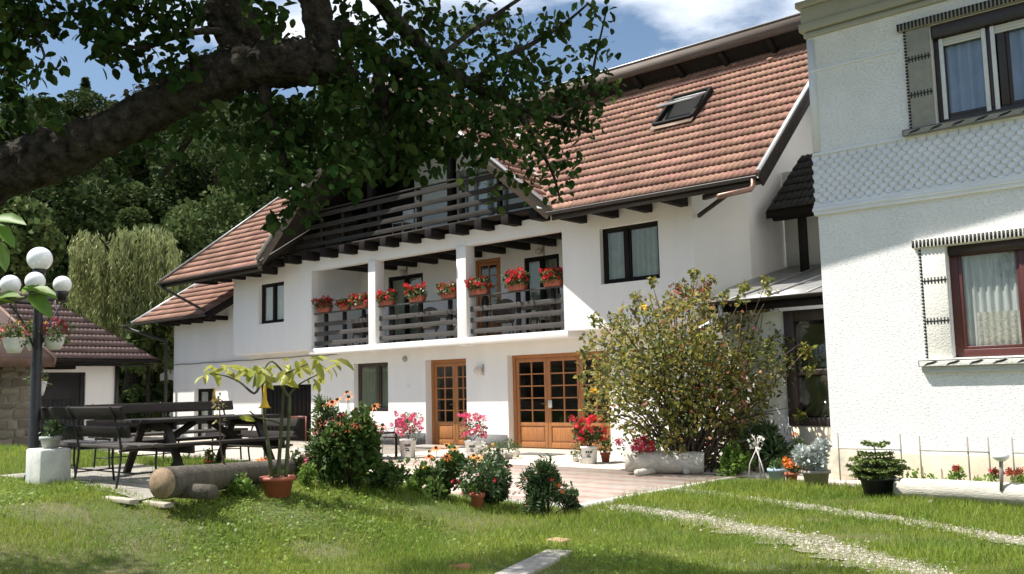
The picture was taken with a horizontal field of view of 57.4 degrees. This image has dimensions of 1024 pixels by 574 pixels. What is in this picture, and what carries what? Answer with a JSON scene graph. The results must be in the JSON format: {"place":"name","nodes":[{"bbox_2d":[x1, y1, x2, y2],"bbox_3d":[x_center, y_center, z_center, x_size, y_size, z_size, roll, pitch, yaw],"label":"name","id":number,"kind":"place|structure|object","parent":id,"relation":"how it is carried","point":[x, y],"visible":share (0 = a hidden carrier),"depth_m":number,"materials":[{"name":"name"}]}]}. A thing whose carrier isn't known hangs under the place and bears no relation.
{"place":"outdoors","nodes":[
{"label":"outdoors","id":0,"kind":"place"},
{"bbox_2d":[84,435,461,460],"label":"path","id":1,"kind":"structure","parent":0,"point":[256,453],"depth_m":24.84,"materials":[{"name":"grey stone"}]},
{"bbox_2d":[0,0,803,111],"label":"sky","id":2,"kind":"structure","parent":0,"point":[643,29],"materials":[{"name":"blue"}]},
{"bbox_2d":[0,430,1023,573],"bbox_3d":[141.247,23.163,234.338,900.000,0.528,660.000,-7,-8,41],"label":"ground","id":3,"kind":"structure","parent":0,"point":[86,515],"depth_m":8.86,"materials":[{"name":"plant"}]},
{"bbox_2d":[0,306,56,446],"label":"stone cottage","id":4,"kind":"structure","parent":3,"relation":"on","point":[14,400],"depth_m":22.06,"materials":[{"name":"grey stone"}]},
{"bbox_2d":[0,212,57,318],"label":"walnut shoot","id":5,"kind":"object","parent":3,"relation":"on","point":[39,301],"visible":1,"depth_m":3.48,"materials":[{"name":"green plant"}]},
{"bbox_2d":[0,195,68,289],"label":"tree","id":6,"kind":"object","parent":3,"relation":"on","point":[38,229],"visible":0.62,"depth_m":33.30,"materials":[{"name":"green plant"}]},
{"bbox_2d":[25,447,70,485],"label":"concrete block","id":7,"kind":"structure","parent":3,"relation":"on","point":[49,465],"depth_m":10.99,"materials":[{"name":"white concrete"}]},
{"bbox_2d":[38,417,66,448],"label":"potted plant","id":8,"kind":"object","parent":7,"relation":"on","point":[49,440],"visible":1,"depth_m":11.06,"materials":[{"name":"green plant"}]},
{"bbox_2d":[0,463,157,499],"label":"paved pad","id":9,"kind":"object","parent":3,"relation":"on","point":[143,489],"visible":0.34,"depth_m":11.57,"materials":[{"name":"concrete"}]},
{"bbox_2d":[0,247,71,479],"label":"street lamp","id":10,"kind":"object","parent":9,"relation":"on","point":[39,261],"visible":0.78,"depth_m":11.50,"materials":[{"name":"black metal"}]},
{"bbox_2d":[0,302,29,352],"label":"hanging basket","id":11,"kind":"object","parent":10,"relation":"hanging from","point":[13,342],"visible":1,"depth_m":11.23,"materials":[{"name":"white plastic"}]},
{"bbox_2d":[30,300,76,349],"bbox_3d":[-5.738,0.468,11.679,0.524,0.621,0.444,-4,-7,22],"label":"hanging basket","id":12,"kind":"object","parent":10,"relation":"hanging from","point":[52,339],"visible":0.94,"depth_m":11.63,"materials":[{"name":"white plastic"}]},
{"bbox_2d":[29,406,163,487],"bbox_3d":[-5.021,1.885,11.155,2.410,0.938,0.606,-7,-8,41],"label":"garden bench","id":13,"kind":"object","parent":9,"relation":"on","point":[114,413],"visible":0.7,"depth_m":10.80,"materials":[{"name":"brown wood"}]},
{"bbox_2d":[84,400,247,467],"bbox_3d":[-5.196,2.215,14.186,0.606,0.938,2.410,-7,-8,41],"label":"garden bench","id":14,"kind":"object","parent":9,"relation":"on","point":[134,408],"visible":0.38,"depth_m":14.25,"materials":[{"name":"brown wood"}]},
{"bbox_2d":[116,414,297,472],"bbox_3d":[-4.172,2.120,12.550,1.560,0.746,2.000,-6,-8,39],"label":"picnic table","id":15,"kind":"object","parent":9,"relation":"on","point":[175,448],"visible":0.69,"depth_m":12.33,"materials":[{"name":"brown wood"}]},
{"bbox_2d":[0,290,158,447],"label":"garage","id":16,"kind":"structure","parent":3,"relation":"on","point":[91,358],"depth_m":27.94,"materials":[{"name":"tile"}]},
{"bbox_2d":[40,372,84,447],"bbox_3d":[-13.554,3.700,26.851,0.070,2.480,2.450,-7,-8,41],"label":"plank door","id":17,"kind":"structure","parent":16,"relation":"in","point":[67,389],"depth_m":27.41,"materials":[{"name":"grey wood"}]},
{"bbox_2d":[65,225,193,432],"bbox_3d":[-15.823,1.552,38.551,5.654,9.029,6.335,0,-6,-16],"label":"weeping willow","id":18,"kind":"object","parent":3,"relation":"on","point":[118,289],"visible":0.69,"depth_m":37.01,"materials":[{"name":"green plant"}]},
{"bbox_2d":[109,331,163,390],"bbox_3d":[-16.302,3.889,39.779,2.981,4.806,2.938,1,-7,-24],"label":"bush","id":19,"kind":"object","parent":3,"relation":"on","point":[154,379],"visible":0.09,"depth_m":39.50,"materials":[{"name":"green plant"}]},
{"bbox_2d":[119,380,173,431],"bbox_3d":[-14.299,4.783,36.831,2.250,2.310,2.137,-7,-8,41],"label":"bush","id":20,"kind":"object","parent":3,"relation":"on","point":[135,393],"visible":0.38,"depth_m":36.50,"materials":[{"name":"green plant"}]},
{"bbox_2d":[120,323,173,431],"bbox_3d":[-14.007,3.350,35.815,2.420,4.920,2.321,-7,-8,41],"label":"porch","id":21,"kind":"object","parent":3,"relation":"on","point":[153,347],"visible":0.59,"depth_m":35.59,"materials":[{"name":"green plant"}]},
{"bbox_2d":[211,392,230,493],"bbox_3d":[-3.163,1.718,10.142,0.176,1.139,0.243,-4,-7,23],"label":"thin sapling","id":22,"kind":"object","parent":3,"relation":"on","point":[216,408],"visible":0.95,"depth_m":10.15,"materials":[{"name":"green plant"}]},
{"bbox_2d":[149,459,321,499],"bbox_3d":[-3.060,2.130,10.810,0.756,0.386,3.369,-2,-6,9],"label":"fallen log","id":23,"kind":"object","parent":3,"relation":"on","point":[206,481],"visible":0.64,"depth_m":9.46,"materials":[{"name":"brown wood"}]},
{"bbox_2d":[224,471,257,497],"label":"weed tuft","id":24,"kind":"object","parent":3,"relation":"on","point":[238,488],"visible":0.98,"depth_m":10.14,"materials":[{"name":"green plant"}]},
{"bbox_2d":[188,418,299,461],"bbox_3d":[-4.222,2.438,14.507,2.410,0.797,0.606,-7,-8,41],"label":"garden bench","id":25,"kind":"object","parent":3,"relation":"on","point":[251,433],"visible":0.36,"depth_m":14.28,"materials":[{"name":"brown wood"}]},
{"bbox_2d":[195,355,353,498],"bbox_3d":[-2.620,1.550,10.354,1.758,1.560,0.615,-1,-6,-6],"label":"angel trumpet","id":26,"kind":"object","parent":3,"relation":"on","point":[279,484],"visible":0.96,"depth_m":10.34,"materials":[{"name":"plant"}]},
{"bbox_2d":[290,447,316,471],"bbox_3d":[-2.584,2.192,11.608,0.376,0.421,0.377,-7,-8,41],"label":"pale flower patch","id":27,"kind":"object","parent":3,"relation":"on","point":[297,456],"visible":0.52,"depth_m":11.58,"materials":[{"name":"white plant"}]},
{"bbox_2d":[297,462,318,487],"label":"weed tuft","id":28,"kind":"object","parent":3,"relation":"on","point":[308,473],"visible":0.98,"depth_m":10.84,"materials":[{"name":"green plant"}]},
{"bbox_2d":[0,0,626,237],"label":"apple tree","id":29,"kind":"object","parent":3,"relation":"on","point":[254,53],"visible":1,"depth_m":4.96,"materials":[{"name":"green plant"}]},
{"bbox_2d":[301,393,340,483],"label":"cosmos stalks","id":30,"kind":"object","parent":3,"relation":"on","point":[317,454],"visible":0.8,"depth_m":11.15,"materials":[{"name":"green plant"}]},
{"bbox_2d":[311,390,387,489],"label":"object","id":31,"kind":"object","parent":3,"relation":"on","point":[356,455],"visible":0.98,"depth_m":11.02,"materials":[{"name":"green plant"}]},
{"bbox_2d":[368,455,411,492],"bbox_3d":[-1.463,2.261,11.253,0.603,0.490,0.557,-7,-8,41],"label":"shrub","id":32,"kind":"object","parent":3,"relation":"on","point":[392,474],"visible":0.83,"depth_m":11.17,"materials":[{"name":"green plant"}]},
{"bbox_2d":[0,461,828,573],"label":"clover","id":33,"kind":"object","parent":3,"relation":"on","point":[3,491],"visible":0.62,"depth_m":9.51,"materials":[{"name":"green plant"}]},
{"bbox_2d":[404,458,428,492],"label":"weed tuft","id":34,"kind":"object","parent":3,"relation":"on","point":[414,482],"visible":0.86,"depth_m":11.38,"materials":[{"name":"green plant"}]},
{"bbox_2d":[403,442,482,501],"bbox_3d":[-0.793,2.286,11.446,0.925,0.748,0.756,-5,-7,28],"label":"daisy clump","id":35,"kind":"object","parent":3,"relation":"on","point":[442,474],"visible":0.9,"depth_m":11.37,"materials":[{"name":"green plant"}]},
{"bbox_2d":[121,13,823,454],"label":"guesthouse","id":36,"kind":"structure","parent":3,"relation":"on","point":[693,153],"depth_m":23.80,"materials":[{"name":"paint"}]},
{"bbox_2d":[198,388,213,435],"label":"glazed door","id":37,"kind":"structure","parent":36,"relation":"in","point":[204,394],"depth_m":33.08,"materials":[{"name":"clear glass"}]},
{"bbox_2d":[262,282,283,323],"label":"window","id":38,"kind":"structure","parent":36,"relation":"in","point":[273,293],"depth_m":29.62,"materials":[{"name":"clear glass"}]},
{"bbox_2d":[266,384,310,440],"bbox_3d":[-7.020,3.997,29.639,2.670,1.780,0.080,-7,-8,41],"label":"cellar door","id":39,"kind":"structure","parent":36,"relation":"in","point":[301,396],"depth_m":29.42,"materials":[{"name":"brown wood"}]},
{"bbox_2d":[311,295,334,312],"bbox_3d":[-5.626,0.496,27.722,0.789,0.505,0.613,-4,-7,24],"label":"flower box","id":40,"kind":"object","parent":36,"relation":"on","point":[323,304],"visible":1,"depth_m":27.62,"materials":[{"name":"plastic"}]},
{"bbox_2d":[347,292,367,308],"bbox_3d":[-4.345,0.369,26.652,0.789,0.467,0.583,-7,-8,41],"label":"flower box","id":41,"kind":"object","parent":36,"relation":"on","point":[359,301],"visible":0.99,"depth_m":26.53,"materials":[{"name":"plastic"}]},
{"bbox_2d":[358,362,387,410],"bbox_3d":[-3.912,2.891,27.013,1.510,1.390,0.153,-7,-8,41],"label":"window","id":42,"kind":"structure","parent":36,"relation":"in","point":[372,377],"depth_m":27.14,"materials":[{"name":"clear glass"}]},
{"bbox_2d":[375,288,397,305],"bbox_3d":[-3.472,0.273,25.886,0.756,0.453,0.490,-7,-8,41],"label":"flower box","id":43,"kind":"object","parent":36,"relation":"on","point":[387,297],"visible":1,"depth_m":25.80,"materials":[{"name":"plastic"}]},
{"bbox_2d":[389,273,422,342],"bbox_3d":[-3.135,0.711,28.147,1.550,2.130,0.152,-7,-8,41],"label":"balcony door","id":44,"kind":"structure","parent":36,"relation":"in","point":[396,283],"depth_m":28.25,"materials":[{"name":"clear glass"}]},
{"bbox_2d":[402,281,428,301],"bbox_3d":[-2.618,0.122,25.062,0.827,0.539,0.631,-7,-8,41],"label":"flower box","id":45,"kind":"object","parent":36,"relation":"on","point":[414,293],"visible":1,"depth_m":25.00,"materials":[{"name":"plastic"}]},
{"bbox_2d":[423,307,439,339],"bbox_3d":[-2.274,1.025,25.779,0.618,1.002,0.580,-1,-6,1],"label":"wicker chair","id":46,"kind":"object","parent":36,"relation":"on","point":[430,319],"visible":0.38,"depth_m":26.00,"materials":[{"name":"wicker"}]},
{"bbox_2d":[434,363,455,444],"bbox_3d":[-1.812,3.140,25.156,0.794,2.181,0.114,-7,-8,41],"label":"door leaf","id":47,"kind":"structure","parent":36,"relation":"in","point":[445,431],"depth_m":25.16,"materials":[{"name":"brown wood"}]},
{"bbox_2d":[434,281,456,298],"bbox_3d":[-1.659,0.066,24.317,0.752,0.444,0.508,-5,-7,33],"label":"flower box","id":48,"kind":"object","parent":36,"relation":"on","point":[445,290],"visible":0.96,"depth_m":24.23,"materials":[{"name":"plastic"}]},
{"bbox_2d":[431,359,466,445],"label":"double door","id":49,"kind":"structure","parent":36,"relation":"in","point":[449,381],"depth_m":25.83,"materials":[{"name":"brown wood"}]},
{"bbox_2d":[455,362,466,444],"bbox_3d":[-1.274,3.081,24.727,0.574,2.181,0.050,-7,-8,41],"label":"door leaf","id":50,"kind":"structure","parent":36,"relation":"in","point":[459,441],"depth_m":24.80,"materials":[{"name":"brown wood"}]},
{"bbox_2d":[464,275,493,294],"bbox_3d":[-0.834,-0.049,23.570,0.827,0.476,0.521,-7,-8,41],"label":"flower box","id":51,"kind":"object","parent":36,"relation":"on","point":[482,283],"visible":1,"depth_m":23.48,"materials":[{"name":"plastic"}]},
{"bbox_2d":[475,257,501,336],"bbox_3d":[-0.145,0.390,26.424,0.950,2.260,1.530,-7,-8,41],"label":"double door","id":52,"kind":"structure","parent":36,"relation":"in","point":[493,267],"depth_m":26.24,"materials":[{"name":"brown wood"}]},
{"bbox_2d":[478,261,499,335],"bbox_3d":[-0.635,0.376,25.866,0.774,2.151,0.114,-7,-8,41],"label":"door leaf","id":53,"kind":"structure","parent":36,"relation":"in","point":[491,323],"depth_m":25.89,"materials":[{"name":"brown wood"}]},
{"bbox_2d":[474,166,507,218],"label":"balcony door","id":54,"kind":"structure","parent":36,"relation":"in","point":[505,202],"depth_m":26.00,"materials":[{"name":"grey"}]},
{"bbox_2d":[492,299,515,334],"bbox_3d":[-0.205,0.775,23.903,0.618,1.002,0.580,-3,-6,13],"label":"wicker chair","id":55,"kind":"object","parent":36,"relation":"on","point":[506,311],"visible":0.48,"depth_m":24.09,"materials":[{"name":"wicker"}]},
{"bbox_2d":[501,266,530,290],"bbox_3d":[0.113,-0.209,22.749,0.791,0.574,0.574,-7,-8,41],"label":"flower box","id":56,"kind":"object","parent":36,"relation":"on","point":[515,280],"visible":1,"depth_m":22.64,"materials":[{"name":"plastic"}]},
{"bbox_2d":[516,357,548,447],"bbox_3d":[0.487,2.860,23.103,1.004,2.191,0.114,-7,-8,41],"label":"door leaf","id":57,"kind":"structure","parent":36,"relation":"in","point":[529,434],"depth_m":23.09,"materials":[{"name":"brown wood"}]},
{"bbox_2d":[525,254,560,332],"bbox_3d":[0.855,0.241,24.652,1.200,2.130,0.152,-7,-8,41],"label":"balcony door","id":58,"kind":"structure","parent":36,"relation":"in","point":[532,265],"depth_m":24.86,"materials":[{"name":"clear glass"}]},
{"bbox_2d":[538,293,560,331],"bbox_3d":[0.928,0.648,22.978,0.580,1.002,0.618,2,-7,-26],"label":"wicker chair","id":59,"kind":"object","parent":36,"relation":"on","point":[547,307],"visible":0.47,"depth_m":22.89,"materials":[{"name":"wicker"}]},
{"bbox_2d":[538,267,562,286],"bbox_3d":[0.969,-0.248,22.047,0.762,0.461,0.559,-7,-8,41],"label":"flower box","id":60,"kind":"object","parent":36,"relation":"on","point":[547,275],"visible":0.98,"depth_m":21.93,"materials":[{"name":"plastic"}]},
{"bbox_2d":[512,351,608,448],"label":"double door","id":61,"kind":"structure","parent":36,"relation":"in","point":[570,365],"depth_m":24.11,"materials":[{"name":"brown wood"}]},
{"bbox_2d":[547,356,581,448],"bbox_3d":[1.265,2.773,22.464,1.004,2.191,0.050,-7,-8,41],"label":"door leaf","id":62,"kind":"structure","parent":36,"relation":"in","point":[560,433],"depth_m":22.47,"materials":[{"name":"brown wood"}]},
{"bbox_2d":[580,355,610,449],"bbox_3d":[1.985,2.688,21.834,0.903,2.191,0.050,-7,-8,41],"label":"door leaf","id":63,"kind":"structure","parent":36,"relation":"in","point":[581,384],"depth_m":21.90,"materials":[{"name":"brown wood"}]},
{"bbox_2d":[603,221,659,283],"bbox_3d":[2.691,-0.741,20.687,1.550,1.270,0.152,-7,-8,41],"label":"window","id":64,"kind":"structure","parent":36,"relation":"in","point":[630,252],"depth_m":20.70,"materials":[{"name":"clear glass"}]},
{"bbox_2d":[451,450,506,509],"bbox_3d":[-0.399,2.315,11.184,0.662,0.683,0.558,-1,-6,-8],"label":"fuchsia pot","id":65,"kind":"object","parent":3,"relation":"on","point":[477,496],"visible":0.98,"depth_m":11.13,"materials":[{"name":"ceramic"}]},
{"bbox_2d":[474,443,520,507],"bbox_3d":[-0.230,2.380,11.770,0.738,0.821,0.640,-7,-8,41],"label":"fuchsia bush","id":66,"kind":"object","parent":3,"relation":"on","point":[504,473],"visible":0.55,"depth_m":11.58,"materials":[{"name":"green plant"}]},
{"bbox_2d":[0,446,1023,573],"bbox_3d":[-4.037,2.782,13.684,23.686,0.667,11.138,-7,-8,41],"label":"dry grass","id":67,"kind":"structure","parent":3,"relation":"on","point":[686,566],"depth_m":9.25,"materials":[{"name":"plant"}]},
{"bbox_2d":[495,549,572,573],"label":"stone slab","id":68,"kind":"structure","parent":3,"relation":"on","point":[529,565],"depth_m":7.92,"materials":[{"name":"grey stone"}]},
{"bbox_2d":[516,453,577,515],"bbox_3d":[0.386,2.376,11.146,0.676,0.798,0.581,3,-8,-36],"label":"marigold bush","id":69,"kind":"object","parent":3,"relation":"on","point":[541,487],"visible":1,"depth_m":11.05,"materials":[{"name":"green plant"}]},
{"bbox_2d":[555,481,581,512],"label":"marigold bush","id":70,"kind":"object","parent":3,"relation":"on","point":[571,495],"visible":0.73,"depth_m":11.37,"materials":[{"name":"green plant"}]},
{"bbox_2d":[573,267,817,471],"bbox_3d":[3.106,1.619,16.255,3.949,3.895,3.980,-7,-8,41],"label":"rose bush","id":71,"kind":"object","parent":3,"relation":"on","point":[684,413],"visible":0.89,"depth_m":15.90,"materials":[{"name":"green plant"}]},
{"bbox_2d":[715,439,755,475],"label":"leafy plant","id":72,"kind":"object","parent":3,"relation":"on","point":[737,464],"visible":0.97,"depth_m":15.19,"materials":[{"name":"green plant"}]},
{"bbox_2d":[767,457,786,481],"bbox_3d":[4.015,2.769,14.154,0.291,0.395,0.301,-1,-6,-7],"label":"blue bucket","id":73,"kind":"object","parent":3,"relation":"on","point":[777,471],"visible":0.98,"depth_m":14.06,"materials":[{"name":"plastic"}]},
{"bbox_2d":[782,456,799,480],"bbox_3d":[4.178,2.723,13.881,0.298,0.422,0.284,0,-6,-11],"label":"plant tub","id":74,"kind":"object","parent":3,"relation":"on","point":[792,472],"visible":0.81,"depth_m":13.85,"materials":[{"name":"ceramic"}]},
{"bbox_2d":[790,437,832,487],"bbox_3d":[4.248,2.494,13.253,0.563,0.741,0.567,-2,-6,3],"label":"plant tub","id":75,"kind":"object","parent":3,"relation":"on","point":[814,456],"visible":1,"depth_m":13.11,"materials":[{"name":"stone"}]},
{"bbox_2d":[674,490,1023,545],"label":"gravel track","id":76,"kind":"structure","parent":3,"relation":"on","point":[1012,538],"depth_m":10.18,"materials":[{"name":"grey gravel"}]},
{"bbox_2d":[844,439,911,498],"bbox_3d":[4.752,2.356,12.182,0.811,0.759,0.869,-7,-8,41],"label":"plant tub","id":77,"kind":"object","parent":3,"relation":"on","point":[874,474],"visible":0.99,"depth_m":12.03,"materials":[{"name":"black plastic"}]},
{"bbox_2d":[795,0,1023,485],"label":"stucco house","id":78,"kind":"structure","parent":3,"relation":"on","point":[917,115],"depth_m":13.51,"materials":[{"name":"paint"}]},
{"bbox_2d":[931,2,1023,122],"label":"window","id":79,"kind":"structure","parent":78,"relation":"in","point":[979,58],"depth_m":13.24,"materials":[{"name":"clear glass"}]},
{"bbox_2d":[948,238,1023,357],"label":"window","id":80,"kind":"structure","parent":78,"relation":"in","point":[987,278],"depth_m":13.00,"materials":[{"name":"brown glass"}]},
{"bbox_2d":[918,436,990,481],"bbox_3d":[6.047,2.408,12.769,0.907,0.720,0.032,-7,-8,41],"label":"plant support","id":81,"kind":"object","parent":3,"relation":"on","point":[967,451],"visible":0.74,"depth_m":12.67,"materials":[{"name":"grey"}]},
{"bbox_2d":[893,464,1023,506],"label":"log planter","id":82,"kind":"object","parent":3,"relation":"on","point":[951,486],"visible":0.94,"depth_m":11.38,"materials":[{"name":"grey wood"}]},
{"bbox_2d":[992,451,1009,490],"bbox_3d":[5.710,2.144,10.889,0.190,0.461,0.190,-7,-8,41],"label":"solar light","id":83,"kind":"object","parent":82,"relation":"in","point":[1001,457],"visible":1,"depth_m":10.87,"materials":[{"name":"grey"}]},
{"bbox_2d":[369,458,740,502],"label":"patio","id":84,"kind":"structure","parent":0,"point":[592,484],"depth_m":14.87,"materials":[{"name":"beige stone"}]},
{"bbox_2d":[454,477,735,507],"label":"kerb","id":85,"kind":"structure","parent":84,"relation":"on","point":[588,503],"depth_m":12.48,"materials":[{"name":"concrete"}]},
{"bbox_2d":[614,433,707,475],"bbox_3d":[2.513,2.803,15.698,1.578,0.701,0.709,-2,-6,6],"label":"log trough","id":86,"kind":"object","parent":84,"relation":"on","point":[641,459],"visible":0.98,"depth_m":15.62,"materials":[{"name":"white stone"}]},
{"bbox_2d":[382,447,803,479],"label":"terrace","id":87,"kind":"structure","parent":0,"point":[617,460],"depth_m":19.46,"materials":[{"name":"concrete"}]},
{"bbox_2d":[388,411,423,458],"bbox_3d":[-2.306,3.261,20.738,0.797,1.065,0.702,-4,-7,20],"label":"flower bucket","id":88,"kind":"object","parent":87,"relation":"on","point":[407,445],"visible":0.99,"depth_m":20.61,"materials":[{"name":"white plastic"}]},
{"bbox_2d":[457,412,487,457],"bbox_3d":[-0.829,3.213,20.307,0.682,0.999,0.668,-3,-6,18],"label":"flower bucket","id":89,"kind":"object","parent":87,"relation":"on","point":[471,445],"visible":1,"depth_m":20.22,"materials":[{"name":"white plastic"}]},
{"bbox_2d":[568,414,607,463],"bbox_3d":[1.479,2.945,18.134,0.690,0.959,0.753,-7,-8,41],"label":"flower bucket","id":90,"kind":"object","parent":87,"relation":"on","point":[588,453],"visible":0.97,"depth_m":18.09,"materials":[{"name":"white plastic"}]},
{"bbox_2d":[595,435,613,461],"bbox_3d":[1.803,3.174,18.411,0.378,0.546,0.407,0,-6,-11],"label":"terracotta pot","id":91,"kind":"object","parent":87,"relation":"on","point":[605,455],"visible":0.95,"depth_m":18.34,"materials":[{"name":"ceramic"}]},
{"bbox_2d":[683,264,831,468],"bbox_3d":[5.779,1.267,17.810,3.220,4.277,5.591,-7,-8,41],"label":"glazed porch","id":92,"kind":"object","parent":87,"relation":"on","point":[794,286],"visible":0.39,"depth_m":16.24,"materials":[{"name":"paint"}]},
{"bbox_2d":[766,153,820,271],"bbox_3d":[7.249,-1.751,19.330,3.900,2.934,1.957,-7,-8,41],"label":"tiled canopy","id":93,"kind":"object","parent":92,"relation":"on","point":[792,204],"visible":0.14,"depth_m":20.07,"materials":[{"name":"tile"}]},
{"bbox_2d":[783,308,830,425],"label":"window","id":94,"kind":"structure","parent":92,"relation":"in","point":[808,325],"depth_m":16.13,"materials":[{"name":"black glass"}]},
{"bbox_2d":[738,416,793,472],"bbox_3d":[4.291,2.614,15.545,0.832,0.939,0.921,3,-7,-35],"label":"leafy plant","id":95,"kind":"object","parent":87,"relation":"on","point":[775,445],"visible":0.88,"depth_m":15.48,"materials":[{"name":"green plant"}]},
{"bbox_2d":[599,484,1023,573],"bbox_3d":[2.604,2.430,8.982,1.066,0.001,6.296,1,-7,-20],"label":"gravel track","id":96,"kind":"structure","parent":0,"point":[818,542],"depth_m":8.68,"materials":[{"name":"beige gravel"}]},
{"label":"hillside","id":97,"kind":"structure","parent":0,"visible":0},
{"bbox_2d":[3,168,118,310],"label":"forest tree","id":98,"kind":"object","parent":97,"relation":"on","point":[77,209],"visible":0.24,"depth_m":53.58,"materials":[{"name":"green plant"}]},
{"bbox_2d":[51,88,109,122],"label":"forest tree","id":99,"kind":"object","parent":97,"relation":"on","point":[78,108],"visible":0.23,"depth_m":108.84,"materials":[{"name":"green plant"}]},
{"bbox_2d":[54,157,156,250],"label":"pale forest tree","id":100,"kind":"object","parent":97,"relation":"on","point":[137,199],"visible":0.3,"depth_m":69.71,"materials":[{"name":"green plant"}]},
{"bbox_2d":[89,205,151,245],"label":"pale forest tree","id":101,"kind":"object","parent":97,"relation":"on","point":[123,219],"visible":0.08,"depth_m":61.33,"materials":[{"name":"green plant"}]},
{"bbox_2d":[94,139,165,215],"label":"forest tree","id":102,"kind":"object","parent":97,"relation":"on","point":[120,157],"visible":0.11,"depth_m":77.49,"materials":[{"name":"green plant"}]},
{"bbox_2d":[115,111,247,225],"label":"forest tree","id":103,"kind":"object","parent":97,"relation":"on","point":[157,216],"visible":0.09,"depth_m":70.79,"materials":[{"name":"green plant"}]},
{"bbox_2d":[154,185,252,284],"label":"tree","id":104,"kind":"object","parent":97,"relation":"on","point":[184,225],"visible":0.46,"depth_m":43.33,"materials":[{"name":"green plant"}]},
{"bbox_2d":[147,136,265,226],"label":"forest tree","id":105,"kind":"object","parent":97,"relation":"on","point":[193,182],"visible":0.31,"depth_m":62.23,"materials":[{"name":"green plant"}]},
{"bbox_2d":[192,216,230,283],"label":"forest tree","id":106,"kind":"object","parent":97,"relation":"on","point":[211,225],"depth_m":45.12,"materials":[{"name":"green plant"}]},
{"bbox_2d":[214,95,287,153],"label":"forest tree","id":107,"kind":"object","parent":97,"relation":"on","point":[238,128],"visible":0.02,"depth_m":83.82,"materials":[{"name":"green plant"}]},
{"bbox_2d":[214,150,314,213],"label":"forest tree","id":108,"kind":"object","parent":97,"relation":"on","point":[265,197],"visible":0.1,"depth_m":52.85,"materials":[{"name":"green plant"}]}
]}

